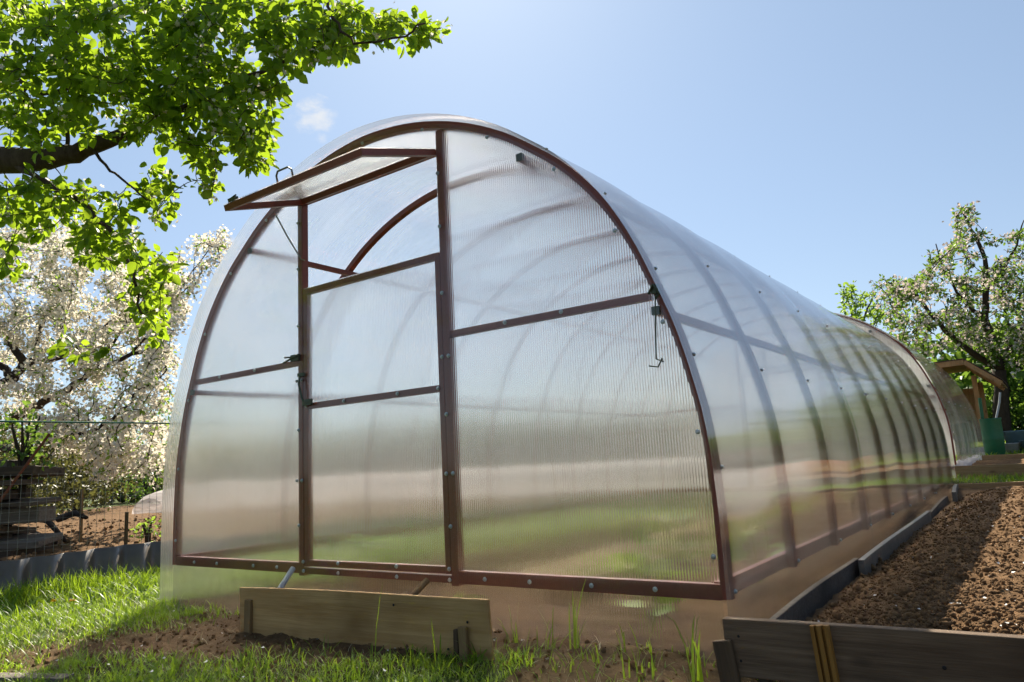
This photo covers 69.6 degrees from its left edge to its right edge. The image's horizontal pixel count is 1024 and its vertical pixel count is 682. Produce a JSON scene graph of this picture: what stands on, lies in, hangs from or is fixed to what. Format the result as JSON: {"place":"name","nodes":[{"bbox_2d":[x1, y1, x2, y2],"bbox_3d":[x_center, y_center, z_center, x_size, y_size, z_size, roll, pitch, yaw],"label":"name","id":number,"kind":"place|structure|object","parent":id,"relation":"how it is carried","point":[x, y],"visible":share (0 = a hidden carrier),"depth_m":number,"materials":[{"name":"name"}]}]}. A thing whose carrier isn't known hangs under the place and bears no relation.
{"place":"outdoors","nodes":[
{"label":"outdoors","id":0,"kind":"place"},
{"bbox_2d":[0,505,161,560],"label":"soil","id":1,"kind":"structure","parent":0,"point":[119,511],"depth_m":7.26,"materials":[{"name":"brown soil"}]},
{"bbox_2d":[0,524,11,538],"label":"board","id":2,"kind":"object","parent":1,"relation":"on","point":[2,536],"visible":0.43,"depth_m":4.90,"materials":[{"name":"brown wood"}]},
{"bbox_2d":[0,433,50,501],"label":"rod","id":3,"kind":"object","parent":1,"relation":"on","point":[25,466],"visible":1,"depth_m":4.73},
{"bbox_2d":[0,542,52,557],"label":"plank","id":4,"kind":"object","parent":1,"relation":"on","point":[11,552],"visible":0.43,"depth_m":4.76,"materials":[{"name":"wood"}]},
{"bbox_2d":[0,533,62,548],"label":"plank","id":5,"kind":"object","parent":4,"relation":"on","point":[39,540],"visible":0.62,"depth_m":4.83,"materials":[{"name":"grey wood"}]},
{"bbox_2d":[0,526,35,534],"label":"plank","id":6,"kind":"object","parent":5,"relation":"on","point":[12,529],"visible":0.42,"depth_m":4.97,"materials":[{"name":"wood"}]},
{"bbox_2d":[0,506,55,524],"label":"plank","id":7,"kind":"object","parent":6,"relation":"on","point":[34,514],"visible":0.86,"depth_m":4.90,"materials":[{"name":"grey wood"}]},
{"bbox_2d":[0,507,25,508],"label":"plank","id":8,"kind":"object","parent":7,"relation":"on","point":[11,507],"visible":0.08,"depth_m":5.04,"materials":[{"name":"grey wood"}]},
{"bbox_2d":[0,497,61,507],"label":"plank","id":9,"kind":"object","parent":8,"relation":"on","point":[27,502],"visible":0.76,"depth_m":4.92,"materials":[{"name":"grey wood"}]},
{"bbox_2d":[0,488,32,499],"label":"plank","id":10,"kind":"object","parent":9,"relation":"on","point":[11,493],"visible":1,"depth_m":4.97,"materials":[{"name":"wood"}]},
{"bbox_2d":[0,479,42,486],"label":"plank","id":11,"kind":"object","parent":10,"relation":"on","point":[17,482],"visible":0.76,"depth_m":4.87,"materials":[{"name":"grey wood"}]},
{"bbox_2d":[0,400,61,496],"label":"shrub","id":12,"kind":"object","parent":1,"relation":"on","point":[23,454],"visible":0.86,"depth_m":5.02,"materials":[{"name":"green plant"}]},
{"bbox_2d":[0,416,105,516],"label":"shrub","id":13,"kind":"object","parent":1,"relation":"on","point":[72,470],"visible":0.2,"depth_m":10.49,"materials":[{"name":"green plant"}]},
{"bbox_2d":[42,521,66,541],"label":"branch","id":14,"kind":"object","parent":1,"relation":"on","point":[50,524],"visible":0.43,"depth_m":5.47,"materials":[{"name":"brown wood"}]},
{"bbox_2d":[55,510,87,521],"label":"branch","id":15,"kind":"object","parent":1,"relation":"on","point":[61,518],"visible":0.89,"depth_m":5.74,"materials":[{"name":"brown wood"}]},
{"bbox_2d":[14,424,145,513],"bbox_3d":[-7.354,2.191,12.485,2.091,1.579,2.051,-10,-12,35],"label":"shrub","id":16,"kind":"object","parent":1,"relation":"on","point":[114,485],"visible":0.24,"depth_m":12.38,"materials":[{"name":"green plant"}]},
{"bbox_2d":[79,489,83,542],"bbox_3d":[-3.229,1.328,5.521,0.020,0.430,0.019,-7,-9,30],"label":"peg","id":17,"kind":"object","parent":1,"relation":"on","point":[81,521],"visible":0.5,"depth_m":5.52,"materials":[{"name":"brown wood"}]},
{"bbox_2d":[0,420,169,559],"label":"fence","id":18,"kind":"object","parent":1,"relation":"on","point":[89,489],"visible":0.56,"depth_m":4.71,"materials":[{"name":"grey metal"}]},
{"bbox_2d":[0,217,234,489],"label":"cherry tree","id":19,"kind":"object","parent":1,"relation":"on","point":[55,310],"visible":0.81,"depth_m":7.01,"materials":[{"name":"white plant"}]},
{"bbox_2d":[124,512,128,544],"bbox_3d":[-2.568,1.297,4.899,0.018,0.315,0.018,-8,-11,29],"label":"peg","id":20,"kind":"object","parent":1,"relation":"on","point":[126,528],"visible":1,"depth_m":4.90,"materials":[{"name":"brown wood"}]},
{"bbox_2d":[129,516,160,542],"bbox_3d":[-2.607,1.375,5.245,0.225,0.247,0.213,1,-10,-23],"label":"shrub","id":21,"kind":"object","parent":1,"relation":"on","point":[146,530],"visible":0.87,"depth_m":5.24,"materials":[{"name":"green plant"}]},
{"bbox_2d":[132,490,162,513],"bbox_3d":[-1.214,2.014,10.276,9.000,0.459,0.865,-5,-10,13],"label":"row cover","id":22,"kind":"object","parent":1,"relation":"on","point":[151,498],"visible":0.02,"depth_m":10.89,"materials":[{"name":"white plastic"}]},
{"bbox_2d":[0,579,705,681],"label":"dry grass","id":23,"kind":"structure","parent":0,"point":[181,636],"depth_m":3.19,"materials":[{"name":"plant"}]},
{"bbox_2d":[0,477,1023,681],"bbox_3d":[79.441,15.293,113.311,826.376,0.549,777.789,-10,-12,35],"label":"ground","id":24,"kind":"structure","parent":0,"point":[667,672],"depth_m":2.59,"materials":[{"name":"soil"}]},
{"bbox_2d":[0,672,73,681],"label":"board","id":25,"kind":"object","parent":24,"relation":"on","point":[23,676],"visible":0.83,"depth_m":2.46,"materials":[{"name":"wood"}]},
{"bbox_2d":[0,541,160,590],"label":"corrugated edging","id":26,"kind":"object","parent":24,"relation":"on","point":[142,556],"visible":0.55,"depth_m":4.60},
{"bbox_2d":[0,433,163,507],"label":"thicket","id":27,"kind":"object","parent":24,"relation":"on","point":[131,500],"visible":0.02,"depth_m":26.28,"materials":[{"name":"green plant"}]},
{"bbox_2d":[91,398,172,504],"bbox_3d":[-8.148,2.496,16.581,3.577,2.420,2.460,-10,-12,35],"label":"shrub","id":28,"kind":"object","parent":24,"relation":"on","point":[146,488],"visible":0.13,"depth_m":16.38,"materials":[{"name":"green plant"}]},
{"bbox_2d":[0,0,452,365],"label":"pear tree","id":29,"kind":"object","parent":24,"relation":"on","point":[182,49],"visible":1,"depth_m":3.07,"materials":[{"name":"green plant"}]},
{"bbox_2d":[244,599,252,632],"bbox_3d":[-1.081,1.164,3.017,0.035,0.200,0.018,-7,-10,30],"label":"peg","id":30,"kind":"object","parent":24,"relation":"on","point":[248,614],"visible":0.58,"depth_m":3.01,"materials":[{"name":"brown wood"}]},
{"bbox_2d":[278,566,294,587],"bbox_3d":[-0.985,1.052,3.123,0.023,0.163,0.197,-6,-10,19],"label":"stick","id":31,"kind":"object","parent":24,"relation":"on","point":[286,578],"visible":0.42,"depth_m":3.17,"materials":[{"name":"metal"}]},
{"bbox_2d":[0,586,685,681],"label":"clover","id":32,"kind":"object","parent":24,"relation":"on","point":[257,646],"visible":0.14,"depth_m":2.54,"materials":[{"name":"green plant"}]},
{"bbox_2d":[239,587,493,660],"bbox_3d":[-0.597,1.038,2.704,1.315,0.231,0.022,-11,-11,35],"label":"board","id":33,"kind":"object","parent":24,"relation":"on","point":[333,616],"visible":0.71,"depth_m":2.64,"materials":[{"name":"brown wood"}]},
{"bbox_2d":[370,584,382,659],"bbox_3d":[-0.454,0.950,2.491,0.017,0.264,0.071,-10,-12,35],"label":"grass tuft","id":34,"kind":"object","parent":24,"relation":"on","point":[375,634],"visible":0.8,"depth_m":2.47,"materials":[{"name":"green plant"}]},
{"bbox_2d":[0,513,781,681],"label":"soil crumbs","id":35,"kind":"object","parent":24,"relation":"on","point":[587,641],"visible":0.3,"depth_m":2.80,"materials":[{"name":"brown soil"}]},
{"bbox_2d":[410,578,429,594],"bbox_3d":[-0.373,0.940,2.678,0.174,0.134,0.024,5,-12,-39],"label":"stick","id":36,"kind":"object","parent":24,"relation":"on","point":[422,585],"visible":0.35,"depth_m":2.71,"materials":[{"name":"brown wood"}]},
{"bbox_2d":[431,620,453,667],"bbox_3d":[-0.219,0.942,2.311,0.073,0.181,0.057,-2,-10,-8],"label":"grass tuft","id":37,"kind":"object","parent":24,"relation":"on","point":[439,658],"visible":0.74,"depth_m":2.31,"materials":[{"name":"green plant"}]},
{"bbox_2d":[453,629,458,658],"bbox_3d":[-0.177,1.006,2.377,0.018,0.145,0.018,-7,-10,30],"label":"peg","id":38,"kind":"object","parent":24,"relation":"on","point":[455,642],"visible":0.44,"depth_m":2.37,"materials":[{"name":"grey wood"}]},
{"bbox_2d":[458,626,469,660],"bbox_3d":[-0.153,0.996,2.357,0.030,0.155,0.018,-11,-12,29],"label":"peg","id":39,"kind":"object","parent":24,"relation":"on","point":[463,640],"visible":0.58,"depth_m":2.35,"materials":[{"name":"brown wood"}]},
{"bbox_2d":[499,609,517,642],"bbox_3d":[-0.010,0.949,2.490,0.088,0.167,0.041,-3,-10,-2],"label":"grass tuft","id":40,"kind":"object","parent":24,"relation":"on","point":[516,640],"visible":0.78,"depth_m":2.49,"materials":[{"name":"green plant"}]},
{"bbox_2d":[0,441,1023,681],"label":"grass","id":41,"kind":"structure","parent":24,"relation":"on","point":[13,601],"depth_m":2.98,"materials":[{"name":"green plant"}]},
{"bbox_2d":[540,608,553,649],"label":"grass tuft","id":42,"kind":"object","parent":24,"relation":"on","point":[549,634],"visible":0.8,"depth_m":2.41,"materials":[{"name":"green plant"}]},
{"bbox_2d":[159,113,952,664],"bbox_3d":[1.079,0.433,5.521,3.070,2.206,6.661,-10,-12,35],"label":"greenhouse","id":43,"kind":"object","parent":24,"relation":"on","point":[531,385],"visible":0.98,"depth_m":2.94,"materials":[{"name":"clear plastic"}]},
{"bbox_2d":[302,251,450,573],"bbox_3d":[-0.608,0.322,3.168,0.868,1.276,0.030,-10,-12,35],"label":"door","id":44,"kind":"structure","parent":43,"relation":"in","point":[375,484],"depth_m":3.12,"materials":[{"name":"clear plastic"}]},
{"bbox_2d":[569,576,586,648],"bbox_3d":[0.215,0.868,2.367,0.050,0.254,0.108,2,-11,-25],"label":"grass tuft","id":45,"kind":"object","parent":24,"relation":"on","point":[575,634],"visible":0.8,"depth_m":2.38,"materials":[{"name":"green plant"}]},
{"bbox_2d":[616,625,625,651],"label":"grass tuft","id":46,"kind":"object","parent":24,"relation":"on","point":[623,640],"visible":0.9,"depth_m":2.27,"materials":[{"name":"green plant"}]},
{"bbox_2d":[621,639,654,678],"bbox_3d":[0.351,0.883,2.054,0.080,0.124,0.074,0,-10,-17],"label":"grass tuft","id":47,"kind":"object","parent":24,"relation":"on","point":[652,669],"visible":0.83,"depth_m":2.05,"materials":[{"name":"green plant"}]},
{"bbox_2d":[668,615,703,681],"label":"grass tuft","id":48,"kind":"object","parent":24,"relation":"on","point":[699,668],"visible":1,"depth_m":2.02,"materials":[{"name":"green plant"}]},
{"bbox_2d":[712,639,740,681],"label":"peg","id":49,"kind":"object","parent":24,"relation":"on","point":[726,662],"visible":1,"depth_m":1.89,"materials":[{"name":"brown wood"}]},
{"bbox_2d":[760,558,859,681],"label":"board","id":50,"kind":"object","parent":24,"relation":"on","point":[808,602],"visible":0.45,"depth_m":2.41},
{"bbox_2d":[722,616,1023,681],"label":"board","id":51,"kind":"object","parent":24,"relation":"on","point":[775,650],"visible":0.94,"depth_m":1.71,"materials":[{"name":"wood"}]},
{"bbox_2d":[809,624,839,681],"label":"batten","id":52,"kind":"object","parent":51,"relation":"attached to","point":[824,654],"visible":1,"depth_m":1.76,"materials":[{"name":"wood"}]},
{"bbox_2d":[835,280,912,345],"bbox_3d":[10.799,0.736,21.588,2.051,5.293,3.662,-9,-11,30],"label":"young tree","id":53,"kind":"object","parent":24,"relation":"on","point":[846,295],"visible":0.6,"depth_m":21.73,"materials":[{"name":"green plant"}]},
{"bbox_2d":[858,511,931,574],"bbox_3d":[1.953,1.016,3.673,0.032,0.165,2.152,-10,-12,34],"label":"board","id":54,"kind":"object","parent":24,"relation":"on","point":[886,548],"visible":0.54,"depth_m":3.33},
{"bbox_2d":[835,313,984,477],"bbox_3d":[4.677,0.921,10.498,3.066,2.163,4.194,-10,-12,35],"label":"greenhouse","id":55,"kind":"object","parent":24,"relation":"on","point":[955,412],"visible":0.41,"depth_m":8.54,"materials":[{"name":"clear plastic"}]},
{"bbox_2d":[805,486,1023,634],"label":"bed soil","id":56,"kind":"structure","parent":24,"relation":"on","point":[939,557],"depth_m":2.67,"materials":[{"name":"brown soil"}]},
{"bbox_2d":[930,496,948,517],"bbox_3d":[2.943,1.195,5.093,0.029,0.150,1.472,-10,-12,34],"label":"board","id":57,"kind":"object","parent":24,"relation":"on","point":[938,506],"visible":0.34,"depth_m":5.17,"materials":[{"name":"grey wood"}]},
{"bbox_2d":[869,200,1023,430],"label":"apple tree","id":58,"kind":"object","parent":24,"relation":"on","point":[913,288],"visible":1,"depth_m":14.69,"materials":[{"name":"white plant"}]},
{"bbox_2d":[951,484,958,501],"bbox_3d":[3.684,1.299,6.108,0.035,0.170,1.153,-9,-11,31],"label":"board","id":59,"kind":"object","parent":24,"relation":"on","point":[955,487],"visible":0.47,"depth_m":5.72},
{"bbox_2d":[900,313,1023,430],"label":"thicket","id":60,"kind":"object","parent":24,"relation":"on","point":[963,380],"visible":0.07,"depth_m":16.69,"materials":[{"name":"green plant"}]},
{"bbox_2d":[954,452,984,469],"bbox_3d":[6.027,1.523,9.550,0.196,0.271,4.384,-10,-12,35],"label":"film roll","id":61,"kind":"object","parent":24,"relation":"on","point":[969,461],"visible":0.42,"depth_m":8.40,"materials":[{"name":"white plastic"}]},
{"bbox_2d":[933,358,1007,424],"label":"shed","id":62,"kind":"structure","parent":24,"relation":"on","point":[957,366],"depth_m":11.91,"materials":[{"name":"brown wood"}]},
{"bbox_2d":[948,481,1023,488],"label":"board","id":63,"kind":"object","parent":24,"relation":"on","point":[987,485],"visible":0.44,"depth_m":6.49,"materials":[{"name":"brown wood"}]},
{"bbox_2d":[954,463,1023,477],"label":"board","id":64,"kind":"object","parent":24,"relation":"on","point":[987,470],"visible":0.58,"depth_m":7.57,"materials":[{"name":"brown wood"}]},
{"bbox_2d":[978,398,1005,454],"bbox_3d":[6.810,1.230,10.464,0.274,0.860,0.274,-10,-12,35],"label":"barrel","id":65,"kind":"object","parent":24,"relation":"on","point":[993,438],"visible":0.88,"depth_m":10.35,"materials":[{"name":"green plastic"}]},
{"bbox_2d":[995,392,1000,417],"bbox_3d":[7.008,1.013,10.645,0.246,0.539,0.038,0,-10,-15],"label":"pipe","id":66,"kind":"object","parent":65,"relation":"attached to","point":[998,406],"visible":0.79,"depth_m":10.67,"materials":[{"name":"metal"}]},
{"bbox_2d":[970,378,1023,429],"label":"shrub","id":67,"kind":"object","parent":24,"relation":"on","point":[1019,416],"visible":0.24,"depth_m":15.37,"materials":[{"name":"green plant"}]},
{"bbox_2d":[976,265,1023,429],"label":"apple tree","id":68,"kind":"object","parent":24,"relation":"on","point":[1000,315],"visible":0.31,"depth_m":15.75,"materials":[{"name":"green plant"}]},
{"bbox_2d":[982,454,1023,459],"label":"board","id":69,"kind":"object","parent":24,"relation":"on","point":[1000,457],"visible":0.51,"depth_m":9.22,"materials":[{"name":"brown wood"}]},
{"bbox_2d":[1005,443,1019,453],"bbox_3d":[7.367,1.595,10.882,0.269,0.170,0.268,-10,-12,35],"label":"bucket","id":70,"kind":"object","parent":24,"relation":"on","point":[1009,447],"visible":0.55,"depth_m":10.78,"materials":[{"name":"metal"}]},
{"bbox_2d":[1003,430,1023,451],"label":"bucket","id":71,"kind":"object","parent":24,"relation":"on","point":[1015,436],"visible":0.72,"depth_m":11.04,"materials":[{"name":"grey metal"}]},
{"bbox_2d":[1019,440,1023,449],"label":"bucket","id":72,"kind":"object","parent":24,"relation":"on","point":[1021,442],"visible":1,"depth_m":10.75,"materials":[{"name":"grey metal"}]},
{"bbox_2d":[0,0,1023,486],"label":"sky","id":73,"kind":"structure","parent":0,"point":[822,145],"materials":[{"name":"blue"}]},
{"bbox_2d":[27,500,1023,676],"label":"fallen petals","id":74,"kind":"object","parent":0,"point":[548,658],"visible":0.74,"depth_m":2.53,"materials":[{"name":"white plant"}]},
{"bbox_2d":[972,458,1023,464],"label":"bed soil","id":75,"kind":"structure","parent":0,"point":[993,461],"depth_m":8.55,"materials":[{"name":"brown soil"}]},
{"label":"plank","id":76,"kind":"object","parent":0,"visible":0},
{"bbox_2d":[0,465,64,478],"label":"plank","id":77,"kind":"object","parent":76,"relation":"on","point":[35,470],"visible":0.86,"depth_m":4.95,"materials":[{"name":"grey wood"}]},
{"bbox_2d":[0,460,17,466],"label":"plank","id":78,"kind":"object","parent":77,"relation":"on","point":[9,463],"visible":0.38,"depth_m":5.00,"materials":[{"name":"wood"}]}
]}

